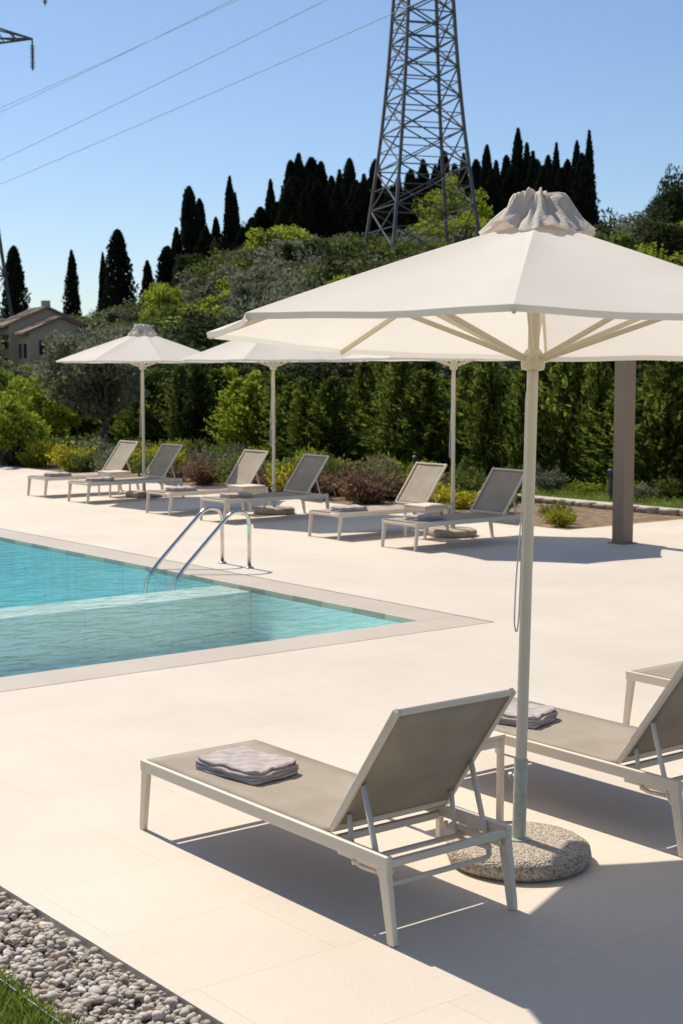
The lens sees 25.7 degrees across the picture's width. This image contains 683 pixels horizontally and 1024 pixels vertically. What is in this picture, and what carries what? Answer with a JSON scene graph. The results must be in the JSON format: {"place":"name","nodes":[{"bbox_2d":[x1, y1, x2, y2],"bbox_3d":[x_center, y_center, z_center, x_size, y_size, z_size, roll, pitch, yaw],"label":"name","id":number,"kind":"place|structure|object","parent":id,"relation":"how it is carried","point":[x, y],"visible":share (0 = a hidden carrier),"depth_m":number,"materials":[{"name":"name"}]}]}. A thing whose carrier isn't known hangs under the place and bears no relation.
{"place":"outdoors","nodes":[
{"label":"outdoors","id":0,"kind":"place"},
{"bbox_2d":[0,465,682,1023],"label":"paved deck","id":1,"kind":"structure","parent":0,"point":[212,911],"depth_m":7.35,"materials":[{"name":"stone"}]},
{"bbox_2d":[27,440,139,497],"bbox_3d":[-4.382,-0.747,25.509,1.820,0.883,0.638,-4,7,-38],"label":"sun lounger","id":2,"kind":"object","parent":1,"relation":"on","point":[122,452],"visible":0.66,"depth_m":25.77,"materials":[{"name":"fabric"}]},
{"bbox_2d":[97,470,130,496],"bbox_3d":[-3.795,-0.475,25.069,0.410,0.418,0.410,-4,7,-38],"label":"side table","id":3,"kind":"object","parent":1,"relation":"on","point":[109,473],"visible":0.92,"depth_m":24.95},
{"bbox_2d":[67,443,183,503],"bbox_3d":[-3.496,-0.640,24.380,1.820,0.883,0.638,-4,7,-39],"label":"sun lounger","id":4,"kind":"object","parent":1,"relation":"on","point":[161,463],"visible":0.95,"depth_m":24.64,"materials":[{"name":"fabric"}]},
{"bbox_2d":[56,324,225,497],"bbox_3d":[-3.292,-1.684,24.878,2.688,2.861,2.688,0,5,0],"label":"parasol","id":5,"kind":"object","parent":1,"relation":"on","point":[142,345],"visible":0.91,"depth_m":24.27,"materials":[{"name":"fabric"}]},
{"bbox_2d":[146,449,269,515],"bbox_3d":[-1.992,-0.459,22.463,1.820,0.883,0.638,-4,7,-39],"label":"sun lounger","id":6,"kind":"object","parent":1,"relation":"on","point":[247,466],"visible":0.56,"depth_m":22.75,"materials":[{"name":"fabric"}]},
{"bbox_2d":[0,529,490,691],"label":"swimming pool","id":7,"kind":"structure","parent":1,"relation":"in","point":[71,612],"depth_m":13.91,"materials":[{"name":"liquid"}]},
{"bbox_2d":[143,506,253,592],"bbox_3d":[-1.542,0.741,15.876,1.120,1.532,0.620,-4,7,-38],"label":"pool handrail","id":8,"kind":"object","parent":7,"relation":"on","point":[223,520],"visible":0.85,"depth_m":15.91,"materials":[{"name":"silver metal"}]},
{"bbox_2d":[227,484,265,514],"bbox_3d":[-1.394,-0.185,22.010,0.410,0.418,0.410,-4,7,-38],"label":"side table","id":9,"kind":"object","parent":1,"relation":"on","point":[244,487],"visible":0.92,"depth_m":21.93,"materials":[{"name":"metal"}]},
{"bbox_2d":[199,453,329,523],"bbox_3d":[-1.075,-0.348,21.294,1.820,0.883,0.638,-4,7,-37],"label":"sun lounger","id":10,"kind":"object","parent":1,"relation":"on","point":[304,476],"visible":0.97,"depth_m":21.55,"materials":[{"name":"fabric"}]},
{"bbox_2d":[181,341,367,514],"bbox_3d":[-0.995,-1.407,21.952,2.642,2.861,2.642,4,7,36],"label":"parasol","id":11,"kind":"object","parent":1,"relation":"on","point":[234,351],"visible":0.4,"depth_m":21.11,"materials":[{"name":"fabric"}]},
{"bbox_2d":[139,688,517,946],"bbox_3d":[-0.120,1.068,6.337,0.638,0.883,1.820,-4,7,-38],"label":"sun lounger","id":12,"kind":"object","parent":1,"relation":"on","point":[421,758],"visible":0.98,"depth_m":5.85,"materials":[{"name":"fabric"}]},
{"bbox_2d":[195,746,298,785],"bbox_3d":[-0.423,1.122,6.673,0.424,0.068,0.306,5,7,44],"label":"folded towel","id":13,"kind":"object","parent":12,"relation":"on","point":[248,765],"visible":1,"depth_m":6.59,"materials":[{"name":"fabric"}]},
{"bbox_2d":[308,462,446,539],"bbox_3d":[0.485,-0.160,19.306,1.820,0.883,0.638,-4,7,-37],"label":"sun lounger","id":14,"kind":"object","parent":1,"relation":"on","point":[421,482],"visible":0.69,"depth_m":19.59,"materials":[{"name":"fabric"}]},
{"bbox_2d":[404,502,448,539],"bbox_3d":[1.068,0.112,18.872,0.410,0.418,0.410,-4,7,-38],"label":"side table","id":15,"kind":"object","parent":1,"relation":"on","point":[427,507],"visible":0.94,"depth_m":18.78,"materials":[{"name":"metal"}]},
{"bbox_2d":[341,354,516,537],"bbox_3d":[1.414,-1.123,18.962,2.642,2.861,2.642,-3,6,-30],"label":"parasol","id":16,"kind":"object","parent":1,"relation":"on","point":[457,532],"visible":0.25,"depth_m":18.90,"materials":[{"name":"fabric"}]},
{"bbox_2d":[207,187,682,881],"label":"parasol","id":17,"kind":"object","parent":1,"relation":"on","point":[531,281],"visible":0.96,"depth_m":6.19,"materials":[{"name":"fabric"}]},
{"bbox_2d":[381,467,522,551],"bbox_3d":[1.383,-0.052,18.163,1.820,0.883,0.638,-4,7,-37],"label":"sun lounger","id":18,"kind":"object","parent":1,"relation":"on","point":[495,496],"visible":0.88,"depth_m":18.43,"materials":[{"name":"fabric"}]},
{"bbox_2d":[404,513,444,520],"bbox_3d":[0.987,0.061,17.873,0.424,0.068,0.306,-4,6,-33],"label":"folded towel","id":19,"kind":"object","parent":18,"relation":"on","point":[424,517],"visible":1,"depth_m":17.78,"materials":[{"name":"fabric"}]},
{"bbox_2d":[436,731,505,837],"bbox_3d":[0.475,1.235,7.015,0.410,0.418,0.410,-4,7,-38],"label":"side table","id":20,"kind":"object","parent":1,"relation":"on","point":[496,740],"visible":0.23,"depth_m":6.96,"materials":[{"name":"metal"}]},
{"bbox_2d":[494,662,682,856],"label":"sun lounger","id":21,"kind":"object","parent":1,"relation":"on","point":[593,743],"visible":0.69,"depth_m":6.87,"materials":[{"name":"fabric"}]},
{"bbox_2d":[498,702,557,728],"bbox_3d":[0.869,1.026,7.677,0.424,0.068,0.306,4,7,34],"label":"folded towel","id":22,"kind":"object","parent":21,"relation":"on","point":[539,715],"visible":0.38,"depth_m":7.56,"materials":[{"name":"fabric"}]},
{"bbox_2d":[607,360,636,544],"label":"steel column","id":23,"kind":"structure","parent":1,"relation":"on","point":[624,448],"depth_m":18.10,"materials":[{"name":"beige paint"}]},
{"bbox_2d":[623,661,682,724],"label":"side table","id":24,"kind":"object","parent":1,"relation":"on","point":[661,675],"visible":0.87,"depth_m":8.85,"materials":[{"name":"metal"}]},
{"bbox_2d":[0,0,682,318],"label":"sky","id":25,"kind":"structure","parent":0,"point":[553,71],"materials":[{"name":"blue"}]},
{"bbox_2d":[193,453,682,508],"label":"lawn","id":26,"kind":"structure","parent":0,"point":[605,499],"depth_m":24.96,"materials":[{"name":"plant"}]},
{"bbox_2d":[127,366,190,443],"bbox_3d":[-4.214,-2.538,39.017,2.768,2.536,2.233,-3,6,-29],"label":"garden shrub","id":27,"kind":"object","parent":26,"relation":"on","point":[157,374],"visible":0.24,"depth_m":38.47,"materials":[{"name":"green plant"}]},
{"bbox_2d":[20,360,682,487],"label":"conifer hedge","id":28,"kind":"object","parent":26,"relation":"on","point":[397,410],"visible":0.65,"depth_m":30.07,"materials":[{"name":"green plant"}]},
{"bbox_2d":[535,460,571,492],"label":"shrub","id":29,"kind":"object","parent":26,"relation":"on","point":[553,480],"visible":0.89,"depth_m":25.92,"materials":[{"name":"green plant"}]},
{"bbox_2d":[562,477,603,493],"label":"shrub","id":30,"kind":"object","parent":26,"relation":"on","point":[577,486],"visible":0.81,"depth_m":25.76,"materials":[{"name":"green plant"}]},
{"bbox_2d":[634,480,659,500],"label":"shrub","id":31,"kind":"object","parent":26,"relation":"on","point":[639,491],"visible":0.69,"depth_m":24.41,"materials":[{"name":"green plant"}]},
{"bbox_2d":[641,473,682,499],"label":"shrub","id":32,"kind":"object","parent":26,"relation":"on","point":[669,489],"visible":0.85,"depth_m":24.56,"materials":[{"name":"green plant"}]},
{"bbox_3d":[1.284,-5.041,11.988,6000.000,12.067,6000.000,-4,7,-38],"label":"ground","id":33,"kind":"structure","parent":0,"visible":0},
{"bbox_2d":[0,245,30,320],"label":"cypress tree","id":34,"kind":"object","parent":33,"relation":"on","point":[16,278],"visible":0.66,"depth_m":128.23,"materials":[{"name":"green plant"}]},
{"bbox_2d":[0,0,47,320],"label":"electricity pylon","id":35,"kind":"object","parent":33,"relation":"on","point":[3,268],"visible":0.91,"depth_m":109.72,"materials":[{"name":"metal"}]},
{"bbox_2d":[5,373,81,442],"bbox_3d":[-7.681,-2.436,38.520,2.109,2.395,2.614,-3,6,-31],"label":"garden shrub","id":36,"kind":"object","parent":33,"relation":"on","point":[58,418],"visible":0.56,"depth_m":37.90,"materials":[{"name":"green plant"}]},
{"bbox_2d":[0,309,87,364],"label":"walls","id":37,"kind":"structure","parent":33,"relation":"on","point":[31,339],"depth_m":95.14,"materials":[{"name":"paint"}]},
{"bbox_2d":[0,300,89,334],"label":"roof","id":38,"kind":"structure","parent":37,"relation":"on","point":[45,304],"depth_m":96.11,"materials":[{"name":"tile"}]},
{"bbox_2d":[61,249,82,316],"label":"cypress tree","id":39,"kind":"object","parent":33,"relation":"on","point":[72,298],"visible":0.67,"depth_m":130.41,"materials":[{"name":"green plant"}]},
{"bbox_2d":[30,322,151,440],"bbox_3d":[-5.745,-2.727,35.874,3.016,3.577,3.028,3,6,33],"label":"olive tree","id":40,"kind":"object","parent":33,"relation":"on","point":[97,386],"visible":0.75,"depth_m":35.61,"materials":[{"name":"green plant"}]},
{"bbox_2d":[95,251,108,311],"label":"cypress tree","id":41,"kind":"object","parent":33,"relation":"on","point":[101,281],"visible":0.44,"depth_m":126.48,"materials":[{"name":"green plant"}]},
{"bbox_2d":[0,892,211,1023],"bbox_3d":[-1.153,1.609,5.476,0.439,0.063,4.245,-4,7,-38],"label":"gravel","id":42,"kind":"structure","parent":33,"relation":"on","point":[58,962],"depth_m":5.21,"materials":[{"name":"gravel"}]},
{"bbox_2d":[95,228,139,313],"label":"cypress tree","id":43,"kind":"object","parent":33,"relation":"on","point":[117,289],"visible":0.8,"depth_m":124.09,"materials":[{"name":"green plant"}]},
{"bbox_2d":[137,260,155,307],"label":"cypress tree","id":44,"kind":"object","parent":33,"relation":"on","point":[147,279],"visible":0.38,"depth_m":128.43,"materials":[{"name":"green plant"}]},
{"bbox_2d":[137,282,185,320],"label":"deciduous tree","id":45,"kind":"object","parent":33,"relation":"on","point":[160,295],"visible":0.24,"depth_m":88.70,"materials":[{"name":"green plant"}]},
{"bbox_2d":[152,245,177,291],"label":"cypress tree","id":46,"kind":"object","parent":33,"relation":"on","point":[166,260],"visible":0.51,"depth_m":118.23,"materials":[{"name":"green plant"}]},
{"bbox_2d":[171,227,184,263],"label":"cypress tree","id":47,"kind":"object","parent":33,"relation":"on","point":[176,246],"visible":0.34,"depth_m":122.24,"materials":[{"name":"green plant"}]},
{"bbox_2d":[179,185,201,255],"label":"cypress tree","id":48,"kind":"object","parent":33,"relation":"on","point":[190,230],"visible":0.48,"depth_m":127.74,"materials":[{"name":"green plant"}]},
{"bbox_2d":[170,253,214,287],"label":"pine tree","id":49,"kind":"object","parent":33,"relation":"on","point":[185,259],"visible":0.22,"depth_m":116.13,"materials":[{"name":"green plant"}]},
{"bbox_2d":[193,227,216,268],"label":"cypress tree","id":50,"kind":"object","parent":33,"relation":"on","point":[205,235],"visible":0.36,"depth_m":120.14,"materials":[{"name":"green plant"}]},
{"bbox_2d":[221,175,238,248],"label":"cypress tree","id":51,"kind":"object","parent":33,"relation":"on","point":[230,226],"visible":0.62,"depth_m":127.84,"materials":[{"name":"green plant"}]},
{"bbox_2d":[220,366,263,385],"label":"garden shrub","id":52,"kind":"object","parent":33,"relation":"on","point":[252,375],"visible":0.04,"depth_m":41.78,"materials":[{"name":"green plant"}]},
{"bbox_2d":[247,206,269,244],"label":"cypress tree","id":53,"kind":"object","parent":33,"relation":"on","point":[260,218],"visible":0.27,"depth_m":121.94,"materials":[{"name":"green plant"}]},
{"bbox_2d":[264,178,275,219],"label":"cypress tree","id":54,"kind":"object","parent":33,"relation":"on","point":[270,199],"visible":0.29,"depth_m":127.82,"materials":[{"name":"green plant"}]},
{"bbox_2d":[243,223,313,252],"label":"deciduous tree","id":55,"kind":"object","parent":33,"relation":"on","point":[290,232],"visible":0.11,"depth_m":98.15,"materials":[{"name":"green plant"}]},
{"bbox_2d":[270,185,303,238],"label":"cypress tree","id":56,"kind":"object","parent":33,"relation":"on","point":[288,212],"visible":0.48,"depth_m":119.83,"materials":[{"name":"green plant"}]},
{"bbox_2d":[279,175,303,211],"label":"cypress tree","id":57,"kind":"object","parent":33,"relation":"on","point":[294,183],"visible":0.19,"depth_m":123.65,"materials":[{"name":"green plant"}]},
{"bbox_2d":[313,161,327,191],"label":"cypress tree","id":58,"kind":"object","parent":33,"relation":"on","point":[321,174],"visible":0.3,"depth_m":130.51,"materials":[{"name":"green plant"}]},
{"bbox_2d":[317,184,351,238],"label":"cypress tree","id":59,"kind":"object","parent":33,"relation":"on","point":[338,218],"visible":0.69,"depth_m":121.78,"materials":[{"name":"green plant"}]},
{"bbox_2d":[0,202,682,392],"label":"distant trees","id":60,"kind":"object","parent":33,"relation":"on","point":[222,293],"visible":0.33,"depth_m":81.26,"materials":[{"name":"green plant"}]},
{"bbox_2d":[6,462,682,529],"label":"planting bed","id":61,"kind":"object","parent":33,"relation":"on","point":[587,517],"depth_m":22.36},
{"bbox_2d":[0,377,51,465],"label":"garden shrub","id":62,"kind":"object","parent":61,"relation":"on","point":[20,426],"visible":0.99,"depth_m":33.24,"materials":[{"name":"green plant"}]},
{"bbox_2d":[15,437,68,466],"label":"shrub","id":63,"kind":"object","parent":61,"relation":"on","point":[38,449],"visible":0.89,"depth_m":32.99,"materials":[{"name":"green plant"}]},
{"bbox_2d":[45,435,98,471],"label":"shrub","id":64,"kind":"object","parent":61,"relation":"on","point":[59,458],"visible":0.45,"depth_m":31.53,"materials":[{"name":"yellow plant"}]},
{"bbox_2d":[64,449,97,472],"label":"shrub","id":65,"kind":"object","parent":61,"relation":"on","point":[82,465],"visible":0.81,"depth_m":30.97,"materials":[{"name":"green plant"}]},
{"bbox_2d":[57,433,118,466],"bbox_3d":[-5.490,-1.329,32.813,1.353,0.822,1.397,5,7,41],"label":"shrub","id":66,"kind":"object","parent":61,"relation":"on","point":[90,444],"visible":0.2,"depth_m":32.72,"materials":[{"name":"green plant"}]},
{"bbox_2d":[128,452,179,476],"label":"shrub","id":67,"kind":"object","parent":61,"relation":"on","point":[139,467],"visible":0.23,"depth_m":29.03,"materials":[{"name":"green plant"}]},
{"bbox_2d":[173,456,221,484],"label":"shrub","id":68,"kind":"object","parent":61,"relation":"on","point":[198,472],"visible":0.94,"depth_m":27.85,"materials":[{"name":"brown plant"}]},
{"bbox_2d":[184,440,236,479],"bbox_3d":[-2.468,-0.977,29.043,1.151,0.834,0.975,3,6,28],"label":"shrub","id":69,"kind":"object","parent":61,"relation":"on","point":[212,455],"visible":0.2,"depth_m":29.01,"materials":[{"name":"green plant"}]},
{"bbox_2d":[209,447,263,485],"bbox_3d":[-1.881,-0.790,27.067,0.975,0.834,1.151,2,6,18],"label":"shrub","id":70,"kind":"object","parent":61,"relation":"on","point":[225,475],"visible":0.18,"depth_m":26.91,"materials":[{"name":"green plant"}]},
{"bbox_2d":[263,457,301,491],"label":"shrub","id":71,"kind":"object","parent":61,"relation":"on","point":[278,481],"visible":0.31,"depth_m":25.39,"materials":[{"name":"yellow plant"}]},
{"bbox_2d":[281,469,339,499],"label":"shrub","id":72,"kind":"object","parent":61,"relation":"on","point":[322,483],"visible":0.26,"depth_m":24.70,"materials":[{"name":"brown plant"}]},
{"bbox_2d":[323,453,389,499],"bbox_3d":[0.277,-0.569,24.737,1.151,0.834,0.975,3,6,26],"label":"shrub","id":73,"kind":"object","parent":61,"relation":"on","point":[346,473],"visible":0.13,"depth_m":24.72,"materials":[{"name":"brown plant"}]},
{"bbox_2d":[332,460,395,504],"bbox_3d":[0.369,-0.465,23.964,1.055,0.765,0.894,0,5,-2],"label":"shrub","id":74,"kind":"object","parent":61,"relation":"on","point":[365,494],"visible":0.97,"depth_m":23.85,"materials":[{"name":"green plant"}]},
{"bbox_2d":[361,463,406,499],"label":"shrub","id":75,"kind":"object","parent":61,"relation":"on","point":[395,476],"visible":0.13,"depth_m":24.83,"materials":[{"name":"green plant"}]},
{"bbox_2d":[385,466,455,496],"bbox_3d":[1.272,-0.425,24.088,1.063,0.646,1.097,-1,6,-13],"label":"shrub","id":76,"kind":"object","parent":61,"relation":"on","point":[397,480],"visible":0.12,"depth_m":24.12,"materials":[{"name":"brown plant"}]},
{"bbox_2d":[428,478,455,503],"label":"shrub","id":77,"kind":"object","parent":61,"relation":"on","point":[441,494],"visible":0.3,"depth_m":22.48,"materials":[{"name":"yellow plant"}]},
{"bbox_2d":[439,470,480,495],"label":"shrub","id":78,"kind":"object","parent":61,"relation":"on","point":[461,483],"visible":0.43,"depth_m":24.24,"materials":[{"name":"green plant"}]},
{"bbox_2d":[443,488,478,508],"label":"shrub","id":79,"kind":"object","parent":61,"relation":"on","point":[463,502],"visible":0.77,"depth_m":23.10,"materials":[{"name":"yellow plant"}]},
{"bbox_2d":[450,449,486,497],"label":"shrub","id":80,"kind":"object","parent":61,"relation":"on","point":[479,478],"visible":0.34,"depth_m":24.69,"materials":[{"name":"green plant"}]},
{"bbox_2d":[541,502,577,527],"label":"shrub","id":81,"kind":"object","parent":61,"relation":"on","point":[558,518],"visible":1,"depth_m":20.39,"materials":[{"name":"yellow plant"}]},
{"bbox_2d":[515,495,682,515],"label":"edging stones","id":82,"kind":"object","parent":61,"relation":"on","point":[658,510],"visible":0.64,"depth_m":23.00,"materials":[{"name":"stone"}]},
{"bbox_2d":[341,157,355,202],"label":"cypress tree","id":83,"kind":"object","parent":33,"relation":"on","point":[348,177],"visible":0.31,"depth_m":128.54,"materials":[{"name":"green plant"}]},
{"bbox_2d":[347,182,377,237],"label":"cypress tree","id":84,"kind":"object","parent":33,"relation":"on","point":[359,206],"visible":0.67,"depth_m":122.65,"materials":[{"name":"green plant"}]},
{"bbox_2d":[367,159,383,215],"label":"cypress tree","id":85,"kind":"object","parent":33,"relation":"on","point":[370,179],"visible":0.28,"depth_m":131.50,"materials":[{"name":"green plant"}]},
{"bbox_2d":[376,186,410,238],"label":"cypress tree","id":86,"kind":"object","parent":33,"relation":"on","point":[401,217],"visible":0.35,"depth_m":121.72,"materials":[{"name":"green plant"}]},
{"bbox_2d":[401,169,424,235],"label":"cypress tree","id":87,"kind":"object","parent":33,"relation":"on","point":[412,217],"visible":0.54,"depth_m":128.57,"materials":[{"name":"green plant"}]},
{"bbox_2d":[363,0,479,259],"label":"electricity pylon","id":88,"kind":"object","parent":33,"relation":"on","point":[437,52],"visible":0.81,"depth_m":87.34,"materials":[{"name":"metal"}]},
{"bbox_2d":[1,0,422,183],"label":"power line","id":89,"kind":"object","parent":88,"relation":"attached to","point":[234,83],"visible":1,"depth_m":74.04,"materials":[{"name":"metal"}]},
{"bbox_2d":[416,158,429,225],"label":"cypress tree","id":90,"kind":"object","parent":33,"relation":"on","point":[422,169],"visible":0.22,"depth_m":130.49,"materials":[{"name":"green plant"}]},
{"bbox_2d":[406,215,460,240],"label":"deciduous tree","id":91,"kind":"object","parent":33,"relation":"on","point":[433,231],"visible":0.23,"depth_m":106.11,"materials":[{"name":"green plant"}]},
{"bbox_2d":[411,173,493,232],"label":"deciduous tree","id":92,"kind":"object","parent":33,"relation":"on","point":[484,212],"visible":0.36,"depth_m":109.80,"materials":[{"name":"green plant"}]},
{"bbox_2d":[448,204,489,232],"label":"deciduous tree","id":93,"kind":"object","parent":33,"relation":"on","point":[471,221],"visible":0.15,"depth_m":106.92,"materials":[{"name":"green plant"}]},
{"bbox_2d":[479,144,491,208],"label":"cypress tree","id":94,"kind":"object","parent":33,"relation":"on","point":[486,162],"visible":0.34,"depth_m":127.53,"materials":[{"name":"green plant"}]},
{"bbox_2d":[481,169,504,221],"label":"cypress tree","id":95,"kind":"object","parent":33,"relation":"on","point":[492,191],"visible":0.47,"depth_m":121.70,"materials":[{"name":"green plant"}]},
{"bbox_2d":[500,165,524,207],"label":"cypress tree","id":96,"kind":"object","parent":33,"relation":"on","point":[511,183],"visible":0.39,"depth_m":122.58,"materials":[{"name":"green plant"}]},
{"bbox_2d":[509,128,524,184],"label":"cypress tree","id":97,"kind":"object","parent":33,"relation":"on","point":[517,158],"visible":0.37,"depth_m":128.40,"materials":[{"name":"green plant"}]},
{"bbox_2d":[523,150,538,190],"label":"cypress tree","id":98,"kind":"object","parent":33,"relation":"on","point":[532,173],"visible":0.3,"depth_m":125.65,"materials":[{"name":"green plant"}]},
{"bbox_2d":[534,165,551,192],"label":"cypress tree","id":99,"kind":"object","parent":33,"relation":"on","point":[543,180],"visible":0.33,"depth_m":121.69,"materials":[{"name":"green plant"}]},
{"bbox_2d":[550,142,559,189],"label":"cypress tree","id":100,"kind":"object","parent":33,"relation":"on","point":[555,163],"visible":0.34,"depth_m":127.59,"materials":[{"name":"green plant"}]},
{"bbox_2d":[551,167,570,198],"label":"cypress tree","id":101,"kind":"object","parent":33,"relation":"on","point":[561,184],"visible":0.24,"depth_m":121.77,"materials":[{"name":"green plant"}]},
{"bbox_2d":[569,152,588,200],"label":"cypress tree","id":102,"kind":"object","parent":33,"relation":"on","point":[581,161],"visible":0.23,"depth_m":126.67,"materials":[{"name":"green plant"}]},
{"bbox_2d":[571,165,600,226],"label":"cypress tree","id":103,"kind":"object","parent":33,"relation":"on","point":[586,206],"visible":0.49,"depth_m":121.60,"materials":[{"name":"green plant"}]},
{"bbox_2d":[585,129,597,215],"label":"cypress tree","id":104,"kind":"object","parent":33,"relation":"on","point":[589,151],"visible":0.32,"depth_m":127.48,"materials":[{"name":"green plant"}]},
{"bbox_2d":[648,163,682,224],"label":"pine tree","id":105,"kind":"object","parent":33,"relation":"on","point":[673,195],"visible":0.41,"depth_m":119.12,"materials":[{"name":"green plant"}]},
{"label":"lawn","id":106,"kind":"structure","parent":0,"visible":0},
{"bbox_2d":[0,963,97,1023],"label":"lawn grass","id":107,"kind":"structure","parent":106,"relation":"on","point":[23,1016],"depth_m":4.93,"materials":[{"name":"plant"}]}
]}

